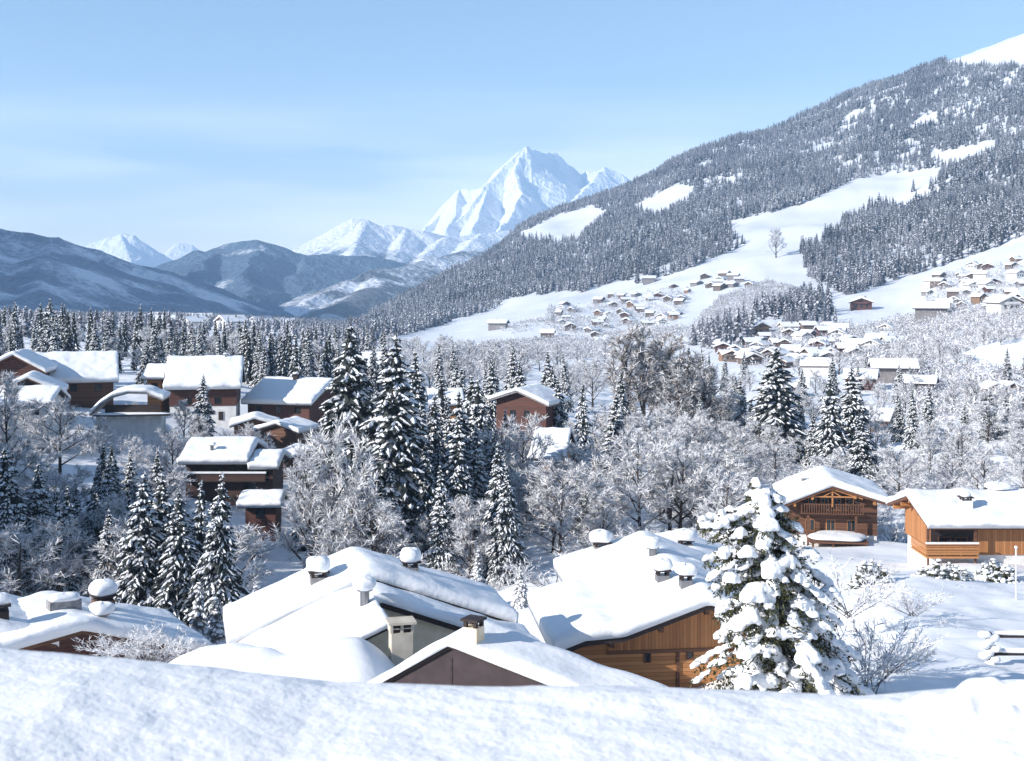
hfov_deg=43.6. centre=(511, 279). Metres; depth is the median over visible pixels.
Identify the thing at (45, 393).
chalet
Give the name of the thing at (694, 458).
bare tree
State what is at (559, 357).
bare tree
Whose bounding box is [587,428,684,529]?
bare tree
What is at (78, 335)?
bare tree
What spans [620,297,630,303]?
village chalet
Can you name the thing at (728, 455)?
bare tree
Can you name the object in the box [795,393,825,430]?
bare tree
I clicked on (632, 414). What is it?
bare tree
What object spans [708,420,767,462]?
bare tree
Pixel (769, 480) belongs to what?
frosted shrub
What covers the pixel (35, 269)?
hill
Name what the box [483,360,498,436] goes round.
spruce tree
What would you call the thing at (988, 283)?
village chalet
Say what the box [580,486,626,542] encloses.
bare tree
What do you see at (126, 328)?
spruce tree
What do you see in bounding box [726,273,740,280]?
village chalet
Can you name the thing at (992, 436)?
spruce tree
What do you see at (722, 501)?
bare tree
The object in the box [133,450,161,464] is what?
frosted shrub
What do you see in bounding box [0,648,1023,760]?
snow ground
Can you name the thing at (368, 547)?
bare tree
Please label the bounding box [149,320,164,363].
spruce tree
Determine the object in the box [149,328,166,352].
bare tree
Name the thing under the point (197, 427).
bare tree
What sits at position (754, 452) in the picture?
bare tree
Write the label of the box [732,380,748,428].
spruce tree
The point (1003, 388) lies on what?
bare tree
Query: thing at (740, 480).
bare tree
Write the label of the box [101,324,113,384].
spruce tree
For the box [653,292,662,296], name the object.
village chalet
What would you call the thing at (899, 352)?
bare tree
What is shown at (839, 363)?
bare tree
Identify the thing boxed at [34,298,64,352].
spruce tree
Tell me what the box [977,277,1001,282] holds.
village chalet
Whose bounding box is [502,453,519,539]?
spruce tree
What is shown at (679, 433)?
bare tree
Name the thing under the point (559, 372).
bare tree
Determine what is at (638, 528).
frosted shrub
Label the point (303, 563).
bare tree
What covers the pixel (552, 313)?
bare tree
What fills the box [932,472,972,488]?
frosted shrub
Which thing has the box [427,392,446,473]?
spruce tree
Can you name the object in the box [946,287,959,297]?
village chalet
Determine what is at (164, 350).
spruce tree
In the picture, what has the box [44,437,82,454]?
frosted shrub
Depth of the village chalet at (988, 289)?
767.04 m
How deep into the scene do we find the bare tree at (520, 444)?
184.97 m
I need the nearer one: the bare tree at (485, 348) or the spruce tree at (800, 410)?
the spruce tree at (800, 410)
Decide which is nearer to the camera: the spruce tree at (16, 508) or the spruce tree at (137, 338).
the spruce tree at (16, 508)
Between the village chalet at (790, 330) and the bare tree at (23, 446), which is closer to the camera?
the bare tree at (23, 446)
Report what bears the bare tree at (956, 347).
on the terrain at (982, 605)
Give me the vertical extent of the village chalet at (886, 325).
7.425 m
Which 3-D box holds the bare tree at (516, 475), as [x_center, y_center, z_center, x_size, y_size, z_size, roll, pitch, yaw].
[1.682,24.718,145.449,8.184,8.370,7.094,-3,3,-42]
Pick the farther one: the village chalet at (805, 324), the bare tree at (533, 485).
the village chalet at (805, 324)
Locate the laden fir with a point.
(768, 643)
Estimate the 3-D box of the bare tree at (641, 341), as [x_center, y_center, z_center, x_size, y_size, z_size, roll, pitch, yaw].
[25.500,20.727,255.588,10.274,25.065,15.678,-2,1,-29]
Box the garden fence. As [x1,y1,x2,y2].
[977,630,1023,664]
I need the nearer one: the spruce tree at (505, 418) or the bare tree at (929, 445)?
the spruce tree at (505, 418)
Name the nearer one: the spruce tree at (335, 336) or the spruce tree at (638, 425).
the spruce tree at (638, 425)
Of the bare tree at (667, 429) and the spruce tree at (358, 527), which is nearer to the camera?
the spruce tree at (358, 527)
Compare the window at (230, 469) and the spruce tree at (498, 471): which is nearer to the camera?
the spruce tree at (498, 471)
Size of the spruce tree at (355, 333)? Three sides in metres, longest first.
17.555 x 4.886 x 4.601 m
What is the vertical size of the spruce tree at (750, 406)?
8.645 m
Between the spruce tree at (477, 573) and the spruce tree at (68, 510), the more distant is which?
the spruce tree at (68, 510)
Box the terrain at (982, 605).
[0,33,1023,695]
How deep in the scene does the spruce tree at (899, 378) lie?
342.78 m
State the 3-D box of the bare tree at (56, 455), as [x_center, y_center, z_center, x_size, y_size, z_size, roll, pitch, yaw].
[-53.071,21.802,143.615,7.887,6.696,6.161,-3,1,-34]
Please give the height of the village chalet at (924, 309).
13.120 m
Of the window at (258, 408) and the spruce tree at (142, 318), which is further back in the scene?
the spruce tree at (142, 318)
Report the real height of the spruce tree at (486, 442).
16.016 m
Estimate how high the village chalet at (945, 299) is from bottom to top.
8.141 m
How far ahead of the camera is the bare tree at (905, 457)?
171.38 m
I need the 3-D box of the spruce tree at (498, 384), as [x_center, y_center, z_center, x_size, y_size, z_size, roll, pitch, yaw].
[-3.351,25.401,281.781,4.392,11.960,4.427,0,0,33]
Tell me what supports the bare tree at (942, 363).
on the terrain at (982, 605)
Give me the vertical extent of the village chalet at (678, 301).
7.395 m
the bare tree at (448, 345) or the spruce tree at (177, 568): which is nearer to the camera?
the spruce tree at (177, 568)
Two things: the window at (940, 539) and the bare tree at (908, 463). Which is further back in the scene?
the bare tree at (908, 463)
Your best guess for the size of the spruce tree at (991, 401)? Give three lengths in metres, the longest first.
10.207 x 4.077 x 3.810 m
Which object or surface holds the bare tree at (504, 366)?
on the terrain at (982, 605)
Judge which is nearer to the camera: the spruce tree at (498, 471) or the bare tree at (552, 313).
the spruce tree at (498, 471)
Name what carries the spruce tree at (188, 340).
on the terrain at (982, 605)
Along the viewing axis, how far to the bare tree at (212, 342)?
271.24 m
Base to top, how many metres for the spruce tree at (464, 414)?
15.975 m
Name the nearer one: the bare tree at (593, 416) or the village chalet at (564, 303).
the bare tree at (593, 416)
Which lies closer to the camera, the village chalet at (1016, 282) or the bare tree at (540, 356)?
the bare tree at (540, 356)
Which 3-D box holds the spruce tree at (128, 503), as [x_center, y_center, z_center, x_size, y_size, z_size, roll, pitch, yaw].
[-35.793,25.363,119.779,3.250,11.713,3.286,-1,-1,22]
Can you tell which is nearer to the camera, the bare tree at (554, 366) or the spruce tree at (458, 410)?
the spruce tree at (458, 410)
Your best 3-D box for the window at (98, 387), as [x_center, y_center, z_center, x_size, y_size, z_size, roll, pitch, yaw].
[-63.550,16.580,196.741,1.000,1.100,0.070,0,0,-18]
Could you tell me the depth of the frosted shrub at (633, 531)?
125.18 m
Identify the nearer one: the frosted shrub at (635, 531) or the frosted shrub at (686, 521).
the frosted shrub at (635, 531)
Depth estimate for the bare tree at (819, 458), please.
169.14 m
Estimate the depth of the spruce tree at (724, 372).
368.13 m
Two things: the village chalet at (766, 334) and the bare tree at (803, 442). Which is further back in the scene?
the village chalet at (766, 334)
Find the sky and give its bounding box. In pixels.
[0,0,1023,253]
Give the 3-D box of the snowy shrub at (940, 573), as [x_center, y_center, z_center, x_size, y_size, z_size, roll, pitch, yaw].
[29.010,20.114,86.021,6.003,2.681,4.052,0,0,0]
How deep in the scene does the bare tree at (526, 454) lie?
179.01 m
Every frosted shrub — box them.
[31,435,72,452]
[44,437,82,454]
[63,419,89,437]
[66,433,106,452]
[72,619,163,658]
[77,445,99,455]
[85,434,116,445]
[94,430,139,456]
[100,619,193,661]
[116,457,144,466]
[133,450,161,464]
[139,464,168,477]
[140,440,186,463]
[144,434,182,450]
[147,635,208,662]
[166,459,185,471]
[217,428,255,436]
[233,549,278,584]
[234,534,282,557]
[236,522,274,561]
[237,425,270,439]
[281,505,291,519]
[283,463,301,476]
[453,535,479,561]
[459,558,487,576]
[470,569,513,589]
[498,545,569,588]
[519,516,548,531]
[524,548,548,566]
[527,531,576,552]
[559,528,619,552]
[568,533,591,549]
[608,517,648,537]
[612,523,672,539]
[619,523,665,536]
[621,521,661,535]
[672,511,696,526]
[688,524,752,547]
[751,457,787,473]
[751,473,784,488]
[758,455,803,477]
[760,471,797,484]
[777,465,809,478]
[797,602,940,693]
[806,553,910,618]
[835,613,945,672]
[871,579,955,615]
[873,560,902,575]
[877,503,904,525]
[877,505,890,521]
[877,514,907,541]
[879,453,916,471]
[881,616,922,631]
[883,524,907,542]
[884,476,904,493]
[891,461,935,474]
[897,448,927,461]
[912,469,958,483]
[912,471,975,489]
[916,458,957,477]
[918,473,963,489]
[925,617,959,629]
[932,459,970,481]
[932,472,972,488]
[990,438,1011,453]
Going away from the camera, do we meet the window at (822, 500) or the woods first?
the window at (822, 500)
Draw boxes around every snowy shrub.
[843,559,890,590]
[911,559,974,580]
[972,558,1023,582]
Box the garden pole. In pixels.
[1014,546,1017,599]
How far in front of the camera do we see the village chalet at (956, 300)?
766.62 m
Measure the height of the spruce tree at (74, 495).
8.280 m
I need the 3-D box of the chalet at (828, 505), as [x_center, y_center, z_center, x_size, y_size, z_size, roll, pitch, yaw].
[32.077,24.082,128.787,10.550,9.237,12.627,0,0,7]
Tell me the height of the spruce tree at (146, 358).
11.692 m
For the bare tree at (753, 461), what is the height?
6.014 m
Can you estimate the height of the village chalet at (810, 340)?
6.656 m
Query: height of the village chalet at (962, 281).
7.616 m
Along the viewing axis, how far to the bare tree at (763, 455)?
187.77 m
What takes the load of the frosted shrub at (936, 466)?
on the terrain at (982, 605)
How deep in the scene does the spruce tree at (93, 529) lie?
121.51 m
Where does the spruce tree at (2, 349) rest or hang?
on the terrain at (982, 605)
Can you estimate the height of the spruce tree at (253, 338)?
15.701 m
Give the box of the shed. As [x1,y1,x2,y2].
[527,427,576,484]
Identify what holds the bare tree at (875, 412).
on the terrain at (982, 605)
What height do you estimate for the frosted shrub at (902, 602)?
1.563 m
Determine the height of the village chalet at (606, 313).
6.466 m
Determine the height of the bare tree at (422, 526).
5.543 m
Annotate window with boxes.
[31,407,38,414]
[70,385,76,391]
[95,384,101,390]
[185,398,190,404]
[191,468,198,471]
[210,468,217,471]
[214,397,220,403]
[218,412,222,419]
[229,468,236,471]
[256,406,261,411]
[256,508,264,517]
[265,472,268,480]
[275,406,280,413]
[295,407,300,413]
[510,410,515,417]
[524,410,529,417]
[644,653,650,662]
[686,648,693,659]
[805,519,814,530]
[808,497,815,509]
[820,497,828,509]
[826,519,834,529]
[833,498,840,510]
[845,498,853,510]
[847,520,854,531]
[938,537,950,547]
[955,537,967,547]
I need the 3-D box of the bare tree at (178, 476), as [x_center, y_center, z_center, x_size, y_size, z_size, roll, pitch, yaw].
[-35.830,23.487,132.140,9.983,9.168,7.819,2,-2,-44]
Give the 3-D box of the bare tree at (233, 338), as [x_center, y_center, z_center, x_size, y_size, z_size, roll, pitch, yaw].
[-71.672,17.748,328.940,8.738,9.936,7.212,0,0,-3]
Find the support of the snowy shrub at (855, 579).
on the terrain at (982, 605)
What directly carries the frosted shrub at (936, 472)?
on the terrain at (982, 605)
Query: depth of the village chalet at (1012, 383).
319.34 m
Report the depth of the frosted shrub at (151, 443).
169.90 m
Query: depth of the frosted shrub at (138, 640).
53.10 m
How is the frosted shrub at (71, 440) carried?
on the terrain at (982, 605)
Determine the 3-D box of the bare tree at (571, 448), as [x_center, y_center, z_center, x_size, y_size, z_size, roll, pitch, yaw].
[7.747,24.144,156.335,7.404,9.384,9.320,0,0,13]
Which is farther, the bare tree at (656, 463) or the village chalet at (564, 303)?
the village chalet at (564, 303)
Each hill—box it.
[0,229,293,316]
[154,240,406,305]
[279,250,483,320]
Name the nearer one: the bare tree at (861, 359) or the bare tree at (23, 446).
the bare tree at (23, 446)
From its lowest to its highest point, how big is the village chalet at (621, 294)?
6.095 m
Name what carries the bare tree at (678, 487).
on the terrain at (982, 605)
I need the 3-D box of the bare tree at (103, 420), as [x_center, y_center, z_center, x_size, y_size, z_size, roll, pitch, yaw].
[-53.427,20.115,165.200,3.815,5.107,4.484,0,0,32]
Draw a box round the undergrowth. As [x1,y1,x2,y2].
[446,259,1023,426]
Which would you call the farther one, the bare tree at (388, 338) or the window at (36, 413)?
the bare tree at (388, 338)
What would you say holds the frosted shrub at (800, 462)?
on the terrain at (982, 605)
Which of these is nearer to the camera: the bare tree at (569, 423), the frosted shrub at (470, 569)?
the frosted shrub at (470, 569)
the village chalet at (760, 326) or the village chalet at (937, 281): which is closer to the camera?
the village chalet at (760, 326)
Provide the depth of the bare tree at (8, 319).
373.39 m
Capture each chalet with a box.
[0,349,57,386]
[0,370,68,391]
[0,385,70,447]
[0,578,213,661]
[0,592,58,647]
[35,350,118,408]
[141,363,169,411]
[155,315,175,322]
[163,353,245,428]
[177,436,267,505]
[179,315,209,328]
[213,315,246,329]
[223,547,539,665]
[241,372,335,437]
[247,449,291,489]
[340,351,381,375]
[426,387,464,419]
[486,319,509,330]
[487,383,569,448]
[527,529,786,688]
[539,328,555,338]
[551,309,563,315]
[557,305,568,308]
[558,301,570,305]
[563,322,577,330]
[567,307,578,312]
[583,326,601,332]
[589,331,598,337]
[591,319,603,325]
[592,296,605,302]
[592,336,606,339]
[593,309,604,315]
[603,311,613,316]
[607,292,614,297]
[608,301,617,306]
[615,308,627,313]
[617,293,625,298]
[619,311,632,317]
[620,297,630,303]
[621,317,638,324]
[625,300,638,307]
[631,292,641,296]
[633,303,644,310]
[636,307,644,312]
[641,320,654,325]
[642,275,655,284]
[644,310,655,316]
[645,297,659,300]
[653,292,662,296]
[654,313,667,319]
[654,318,667,324]
[656,528,743,572]
[662,295,673,301]
[667,311,679,320]
[668,283,677,287]
[673,298,685,305]
[683,288,691,293]
[689,280,703,286]
[699,273,709,279]
[706,282,714,287]
[712,282,726,290]
[712,339,733,349]
[713,279,723,282]
[713,341,730,351]
[715,276,726,279]
[717,270,731,276]
[717,349,729,360]
[721,348,739,361]
[725,281,739,287]
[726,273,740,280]
[727,344,742,348]
[733,276,744,282]
[734,348,762,361]
[735,351,763,364]
[741,337,761,347]
[742,320,771,334]
[743,281,755,286]
[749,345,765,351]
[750,340,772,347]
[757,332,771,337]
[760,347,790,360]
[764,377,810,392]
[768,337,781,345]
[771,355,796,368]
[773,465,887,547]
[776,321,800,331]
[776,338,791,346]
[780,327,796,335]
[780,344,802,352]
[785,353,808,363]
[791,331,812,340]
[794,353,817,356]
[798,320,817,328]
[799,347,828,356]
[799,356,831,375]
[800,329,817,337]
[808,338,827,345]
[808,339,830,346]
[813,325,832,335]
[816,337,834,343]
[818,350,836,356]
[820,321,834,324]
[827,328,847,337]
[827,347,839,357]
[828,326,847,331]
[830,323,848,328]
[834,342,858,355]
[836,334,859,339]
[839,337,868,346]
[842,367,879,390]
[843,346,864,356]
[848,296,874,310]
[861,338,886,348]
[864,332,889,338]
[865,407,894,432]
[868,357,919,383]
[878,323,895,330]
[879,335,905,343]
[880,331,897,334]
[886,481,1023,565]
[902,373,939,392]
[912,300,949,322]
[920,289,933,295]
[923,278,929,287]
[928,277,946,288]
[930,271,947,277]
[935,298,952,304]
[938,281,956,288]
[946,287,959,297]
[953,298,963,302]
[955,301,968,307]
[957,274,966,280]
[958,279,976,289]
[961,289,969,294]
[962,281,977,289]
[965,261,978,269]
[965,272,972,278]
[969,292,987,304]
[972,270,987,280]
[976,280,996,290]
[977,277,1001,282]
[979,380,1002,397]
[981,263,994,269]
[981,286,997,292]
[983,294,1023,314]
[999,380,1023,393]
[1003,262,1018,269]
[1003,287,1017,294]
[1005,269,1023,280]
[1008,256,1023,261]
[1014,280,1023,286]
[1015,293,1023,296]
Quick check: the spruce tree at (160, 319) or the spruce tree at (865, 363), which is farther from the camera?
the spruce tree at (865, 363)
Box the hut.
[236,489,289,541]
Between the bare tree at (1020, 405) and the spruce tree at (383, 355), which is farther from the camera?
the spruce tree at (383, 355)
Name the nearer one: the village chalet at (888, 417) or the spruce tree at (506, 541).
the spruce tree at (506, 541)
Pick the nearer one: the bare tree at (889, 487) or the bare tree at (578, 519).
the bare tree at (578, 519)
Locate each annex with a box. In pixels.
[229,411,279,436]
[253,416,318,448]
[282,443,315,479]
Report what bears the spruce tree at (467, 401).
on the terrain at (982, 605)
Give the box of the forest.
[346,55,1023,347]
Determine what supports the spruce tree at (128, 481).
on the terrain at (982, 605)
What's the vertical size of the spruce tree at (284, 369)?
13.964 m
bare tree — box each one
[0,370,43,453]
[0,396,108,473]
[0,402,23,450]
[0,434,54,493]
[0,522,80,595]
[1,314,24,336]
[2,327,9,349]
[2,514,97,596]
[15,545,46,590]
[18,446,67,490]
[19,481,52,517]
[27,467,88,521]
[47,463,96,508]
[52,509,99,573]
[57,314,83,334]
[76,325,83,345]
[79,492,134,547]
[79,516,131,591]
[85,325,102,340]
[85,493,133,554]
[87,416,115,451]
[94,507,131,563]
[101,336,125,356]
[118,464,141,491]
[123,437,144,464]
[124,326,165,364]
[131,463,210,523]
[146,426,189,475]
[146,470,195,501]
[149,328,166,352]
[171,399,193,438]
[182,413,212,438]
[195,335,225,354]
[211,329,237,353]
[226,330,239,354]
[232,524,275,594]
[241,422,275,448]
[269,445,335,566]
[283,411,382,553]
[299,522,360,568]
[300,450,406,555]
[303,496,430,564]
[303,535,364,567]
[303,541,325,568]
[311,340,333,374]
[331,338,342,352]
[335,504,378,548]
[364,534,373,549]
[376,333,404,349]
[392,349,420,378]
[401,337,420,360]
[401,353,413,377]
[402,334,428,364]
[409,340,432,369]
[409,347,451,383]
[410,513,455,562]
[418,359,448,392]
[425,341,472,374]
[428,363,468,387]
[429,340,449,362]
[433,495,495,577]
[436,333,448,349]
[436,335,455,350]
[441,516,491,578]
[444,355,483,387]
[446,339,471,363]
[452,497,491,544]
[458,341,481,360]
[465,339,475,355]
[467,344,488,357]
[470,413,536,512]
[474,348,524,389]
[479,338,499,357]
[486,340,506,357]
[489,338,504,356]
[497,354,529,381]
[498,342,542,375]
[499,367,506,389]
[499,412,561,509]
[499,429,531,457]
[502,338,519,351]
[509,461,550,529]
[510,478,531,509]
[512,431,528,459]
[512,465,578,535]
[514,443,529,470]
[515,343,536,362]
[515,460,535,501]
[515,460,549,520]
[518,458,615,553]
[521,485,593,553]
[524,346,551,370]
[526,427,544,450]
[539,453,633,528]
[540,365,590,392]
[542,361,569,378]
[545,303,556,322]
[547,340,568,365]
[547,474,607,541]
[549,439,599,485]
[553,343,577,363]
[554,359,586,402]
[554,470,589,522]
[559,471,637,543]
[560,358,616,406]
[562,418,597,453]
[567,358,600,391]
[567,454,637,530]
[569,341,584,362]
[577,408,610,444]
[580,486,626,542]
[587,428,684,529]
[588,428,605,457]
[589,446,624,482]
[592,410,609,445]
[593,402,636,430]
[594,336,613,361]
[597,350,619,369]
[598,415,646,452]
[601,329,665,421]
[610,323,675,431]
[621,453,713,530]
[623,445,657,490]
[626,410,643,442]
[627,454,680,519]
[629,408,671,450]
[631,334,694,414]
[635,430,684,477]
[636,441,738,528]
[640,414,671,440]
[641,330,675,416]
[643,469,694,523]
[644,366,709,433]
[645,438,695,474]
[652,417,690,441]
[652,428,688,451]
[654,402,678,427]
[654,419,697,449]
[658,347,737,421]
[659,449,718,526]
[662,415,696,440]
[673,364,736,429]
[673,418,727,454]
[673,458,723,514]
[674,409,725,443]
[676,412,707,441]
[676,463,749,514]
[678,442,753,512]
[683,417,724,457]
[685,468,751,545]
[701,423,736,467]
[704,392,738,432]
[704,431,768,485]
[706,468,745,513]
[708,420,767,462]
[709,420,740,443]
[716,372,750,395]
[716,389,746,425]
[720,464,751,501]
[721,421,757,460]
[728,463,754,483]
[736,419,775,446]
[739,453,763,482]
[742,369,756,390]
[742,412,755,420]
[743,443,765,476]
[747,443,776,474]
[752,439,810,482]
[760,426,791,459]
[766,227,787,257]
[778,430,817,465]
[791,355,808,375]
[793,384,808,407]
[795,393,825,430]
[804,454,828,469]
[804,455,864,476]
[806,369,826,392]
[813,378,827,395]
[820,349,852,374]
[827,447,850,471]
[837,392,874,432]
[853,420,896,471]
[854,357,863,367]
[861,373,873,390]
[862,464,897,494]
[864,402,890,438]
[869,382,885,402]
[870,444,931,491]
[874,382,886,400]
[874,390,893,407]
[885,450,929,487]
[889,461,927,488]
[890,340,909,355]
[891,349,904,357]
[894,381,921,416]
[903,348,922,361]
[908,374,922,391]
[910,438,957,478]
[913,418,950,448]
[914,340,930,356]
[915,419,944,460]
[919,421,988,461]
[922,452,982,488]
[923,336,953,359]
[929,354,953,370]
[933,418,984,454]
[935,424,993,476]
[942,376,963,405]
[948,344,974,363]
[954,401,1018,443]
[957,377,1001,411]
[958,452,1008,488]
[960,444,1013,489]
[975,323,991,343]
[976,388,992,401]
[992,442,1023,480]
[993,327,1013,344]
[993,384,1017,403]
[993,385,1006,400]
[994,456,1023,488]
[997,408,1023,449]
[1000,431,1023,470]
[1004,416,1023,437]
[1004,429,1023,471]
[1009,396,1023,435]
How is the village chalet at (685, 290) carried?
on the terrain at (982, 605)
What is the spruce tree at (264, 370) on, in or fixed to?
on the terrain at (982, 605)
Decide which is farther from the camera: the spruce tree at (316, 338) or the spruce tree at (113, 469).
the spruce tree at (316, 338)
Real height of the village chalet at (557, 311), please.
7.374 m
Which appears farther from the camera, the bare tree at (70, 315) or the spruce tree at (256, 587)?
the bare tree at (70, 315)
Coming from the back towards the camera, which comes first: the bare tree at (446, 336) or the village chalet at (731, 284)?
the village chalet at (731, 284)
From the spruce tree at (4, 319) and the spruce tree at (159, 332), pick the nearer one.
the spruce tree at (159, 332)
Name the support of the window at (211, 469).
in the chalet at (208, 461)
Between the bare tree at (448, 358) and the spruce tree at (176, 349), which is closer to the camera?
the spruce tree at (176, 349)
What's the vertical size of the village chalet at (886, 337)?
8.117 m
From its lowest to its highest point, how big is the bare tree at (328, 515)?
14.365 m
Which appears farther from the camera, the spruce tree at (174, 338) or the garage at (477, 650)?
the spruce tree at (174, 338)
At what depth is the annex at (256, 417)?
190.31 m
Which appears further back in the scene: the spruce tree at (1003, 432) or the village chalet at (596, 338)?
the village chalet at (596, 338)
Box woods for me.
[0,305,377,358]
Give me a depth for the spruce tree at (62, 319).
268.30 m
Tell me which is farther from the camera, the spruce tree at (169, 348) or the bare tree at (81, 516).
the spruce tree at (169, 348)
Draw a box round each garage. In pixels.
[89,384,171,444]
[368,614,667,686]
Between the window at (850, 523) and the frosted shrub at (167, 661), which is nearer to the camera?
the frosted shrub at (167, 661)
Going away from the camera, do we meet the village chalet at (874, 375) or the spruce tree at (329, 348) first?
the spruce tree at (329, 348)
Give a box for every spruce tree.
[0,311,4,352]
[0,325,5,355]
[0,444,44,590]
[0,485,21,590]
[1,305,7,350]
[5,300,21,353]
[6,326,14,352]
[9,305,22,340]
[10,479,40,586]
[20,329,24,348]
[20,547,35,595]
[25,461,51,587]
[30,320,39,351]
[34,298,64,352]
[36,301,44,338]
[42,483,89,596]
[45,486,78,591]
[47,312,60,351]
[58,304,65,345]
[60,311,75,351]
[64,326,74,351]
[70,475,85,538]
[71,312,81,350]
[73,496,84,545]
[80,484,102,591]
[82,443,107,522]
[82,509,122,598]
[84,306,93,350]
[89,320,101,350]
[97,445,121,517]
[99,458,119,527]
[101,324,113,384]
[106,315,114,350]
[111,319,116,350]
[111,470,167,606]
[113,448,126,506]
[116,324,124,360]
[117,342,124,372]
[120,491,133,552]
[121,313,130,346]
[121,321,129,356]
[121,448,140,508]
[129,316,141,365]
[130,339,137,370]
[133,337,153,384]
[134,303,146,342]
[135,474,151,513]
[138,309,144,354]
[148,307,152,329]
[148,448,170,513]
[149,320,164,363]
[149,490,202,625]
[150,468,174,558]
[156,312,162,329]
[156,321,165,360]
[161,308,168,347]
[163,329,176,362]
[163,331,167,356]
[172,330,175,351]
[174,339,179,355]
[175,327,179,351]
[178,319,186,355]
[182,473,250,637]
[183,327,195,355]
[185,373,216,445]
[187,582,208,635]
[188,325,198,355]
[190,479,208,579]
[195,325,204,355]
[201,320,207,350]
[203,590,225,644]
[211,318,217,354]
[214,332,223,354]
[221,320,228,354]
[227,329,230,351]
[235,319,240,354]
[236,324,242,353]
[237,321,254,364]
[243,329,254,384]
[248,331,266,387]
[251,322,256,354]
[252,580,259,592]
[256,344,270,384]
[267,330,274,375]
[271,335,289,376]
[271,336,277,369]
[278,336,289,376]
[285,318,291,360]
[287,328,292,371]
[287,334,304,376]
[289,322,382,554]
[290,477,305,536]
[299,328,304,356]
[300,326,317,376]
[303,344,313,376]
[303,501,327,566]
[313,327,320,368]
[317,335,331,375]
[317,356,327,377]
[322,338,334,377]
[327,332,334,374]
[330,324,341,355]
[333,341,340,369]
[338,453,360,551]
[346,482,363,547]
[354,329,358,349]
[357,329,434,546]
[358,348,373,417]
[358,457,378,542]
[362,328,371,351]
[367,342,383,402]
[373,465,408,558]
[378,330,389,390]
[379,330,383,346]
[406,350,427,429]
[411,439,437,558]
[418,412,435,458]
[421,438,435,476]
[423,461,458,574]
[426,406,430,421]
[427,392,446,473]
[431,370,439,410]
[432,343,445,387]
[432,442,443,488]
[433,373,453,428]
[435,414,476,555]
[440,401,448,432]
[441,414,451,463]
[444,390,472,483]
[444,484,458,558]
[446,344,455,387]
[450,361,459,387]
[456,364,466,408]
[461,373,492,434]
[462,405,468,436]
[466,426,490,536]
[467,374,490,469]
[470,546,486,583]
[475,441,526,578]
[480,412,491,464]
[481,368,487,403]
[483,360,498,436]
[484,427,516,505]
[486,356,491,381]
[486,467,531,587]
[494,368,499,391]
[501,407,514,477]
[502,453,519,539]
[503,344,518,389]
[511,560,528,609]
[514,360,526,387]
[541,351,550,385]
[546,365,561,388]
[553,375,568,427]
[560,353,574,412]
[571,384,593,477]
[599,392,631,482]
[609,368,633,450]
[614,364,640,427]
[671,347,696,434]
[694,394,703,432]
[705,354,712,416]
[718,355,730,393]
[729,376,738,409]
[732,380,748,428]
[735,345,807,465]
[737,351,750,383]
[744,402,753,429]
[793,368,810,406]
[795,391,806,430]
[800,411,817,469]
[809,375,851,469]
[825,356,841,395]
[838,362,887,476]
[845,416,884,489]
[855,367,862,390]
[863,351,869,367]
[889,392,905,442]
[890,364,904,401]
[901,390,919,449]
[916,385,939,447]
[956,404,969,442]
[976,392,997,441]
[988,391,998,430]
[995,395,1013,439]
[1001,347,1012,380]
[1020,355,1023,377]
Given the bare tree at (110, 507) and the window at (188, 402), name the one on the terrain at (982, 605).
the bare tree at (110, 507)
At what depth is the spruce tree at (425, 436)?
151.14 m
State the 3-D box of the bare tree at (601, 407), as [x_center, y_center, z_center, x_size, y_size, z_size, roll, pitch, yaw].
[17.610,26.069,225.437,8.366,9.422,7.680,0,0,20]
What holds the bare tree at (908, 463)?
on the terrain at (982, 605)
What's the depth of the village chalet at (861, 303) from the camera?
879.85 m
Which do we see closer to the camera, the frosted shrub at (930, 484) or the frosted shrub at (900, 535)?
the frosted shrub at (900, 535)
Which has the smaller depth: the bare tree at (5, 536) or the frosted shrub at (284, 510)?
the bare tree at (5, 536)
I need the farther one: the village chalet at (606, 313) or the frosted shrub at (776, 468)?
the village chalet at (606, 313)
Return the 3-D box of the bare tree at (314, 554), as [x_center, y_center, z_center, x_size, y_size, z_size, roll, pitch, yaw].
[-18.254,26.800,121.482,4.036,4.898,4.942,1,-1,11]
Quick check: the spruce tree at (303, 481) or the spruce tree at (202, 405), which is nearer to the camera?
the spruce tree at (303, 481)
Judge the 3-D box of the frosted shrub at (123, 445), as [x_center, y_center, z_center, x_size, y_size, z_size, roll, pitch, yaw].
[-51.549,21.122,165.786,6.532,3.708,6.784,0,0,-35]
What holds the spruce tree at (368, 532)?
on the terrain at (982, 605)
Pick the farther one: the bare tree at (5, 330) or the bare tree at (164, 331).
the bare tree at (5, 330)
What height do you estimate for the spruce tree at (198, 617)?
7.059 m
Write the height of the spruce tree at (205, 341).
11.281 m
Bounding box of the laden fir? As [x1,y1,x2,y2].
[690,477,874,695]
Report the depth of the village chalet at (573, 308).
1128.36 m
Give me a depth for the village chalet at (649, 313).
1024.80 m
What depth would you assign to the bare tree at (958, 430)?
186.72 m
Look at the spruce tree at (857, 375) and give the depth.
382.06 m
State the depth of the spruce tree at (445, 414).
170.18 m
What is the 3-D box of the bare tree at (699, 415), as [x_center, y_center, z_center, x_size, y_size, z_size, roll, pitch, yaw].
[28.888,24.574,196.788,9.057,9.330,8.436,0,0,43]
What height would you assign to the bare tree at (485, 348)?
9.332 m
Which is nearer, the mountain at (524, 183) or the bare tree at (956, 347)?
the bare tree at (956, 347)
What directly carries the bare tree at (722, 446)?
on the terrain at (982, 605)
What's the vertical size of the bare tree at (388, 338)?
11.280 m
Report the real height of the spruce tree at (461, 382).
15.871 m
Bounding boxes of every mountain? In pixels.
[85,233,292,267]
[292,218,512,263]
[422,146,629,236]
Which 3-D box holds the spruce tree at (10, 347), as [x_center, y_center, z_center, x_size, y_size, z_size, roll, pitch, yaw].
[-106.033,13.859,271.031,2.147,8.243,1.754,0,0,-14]

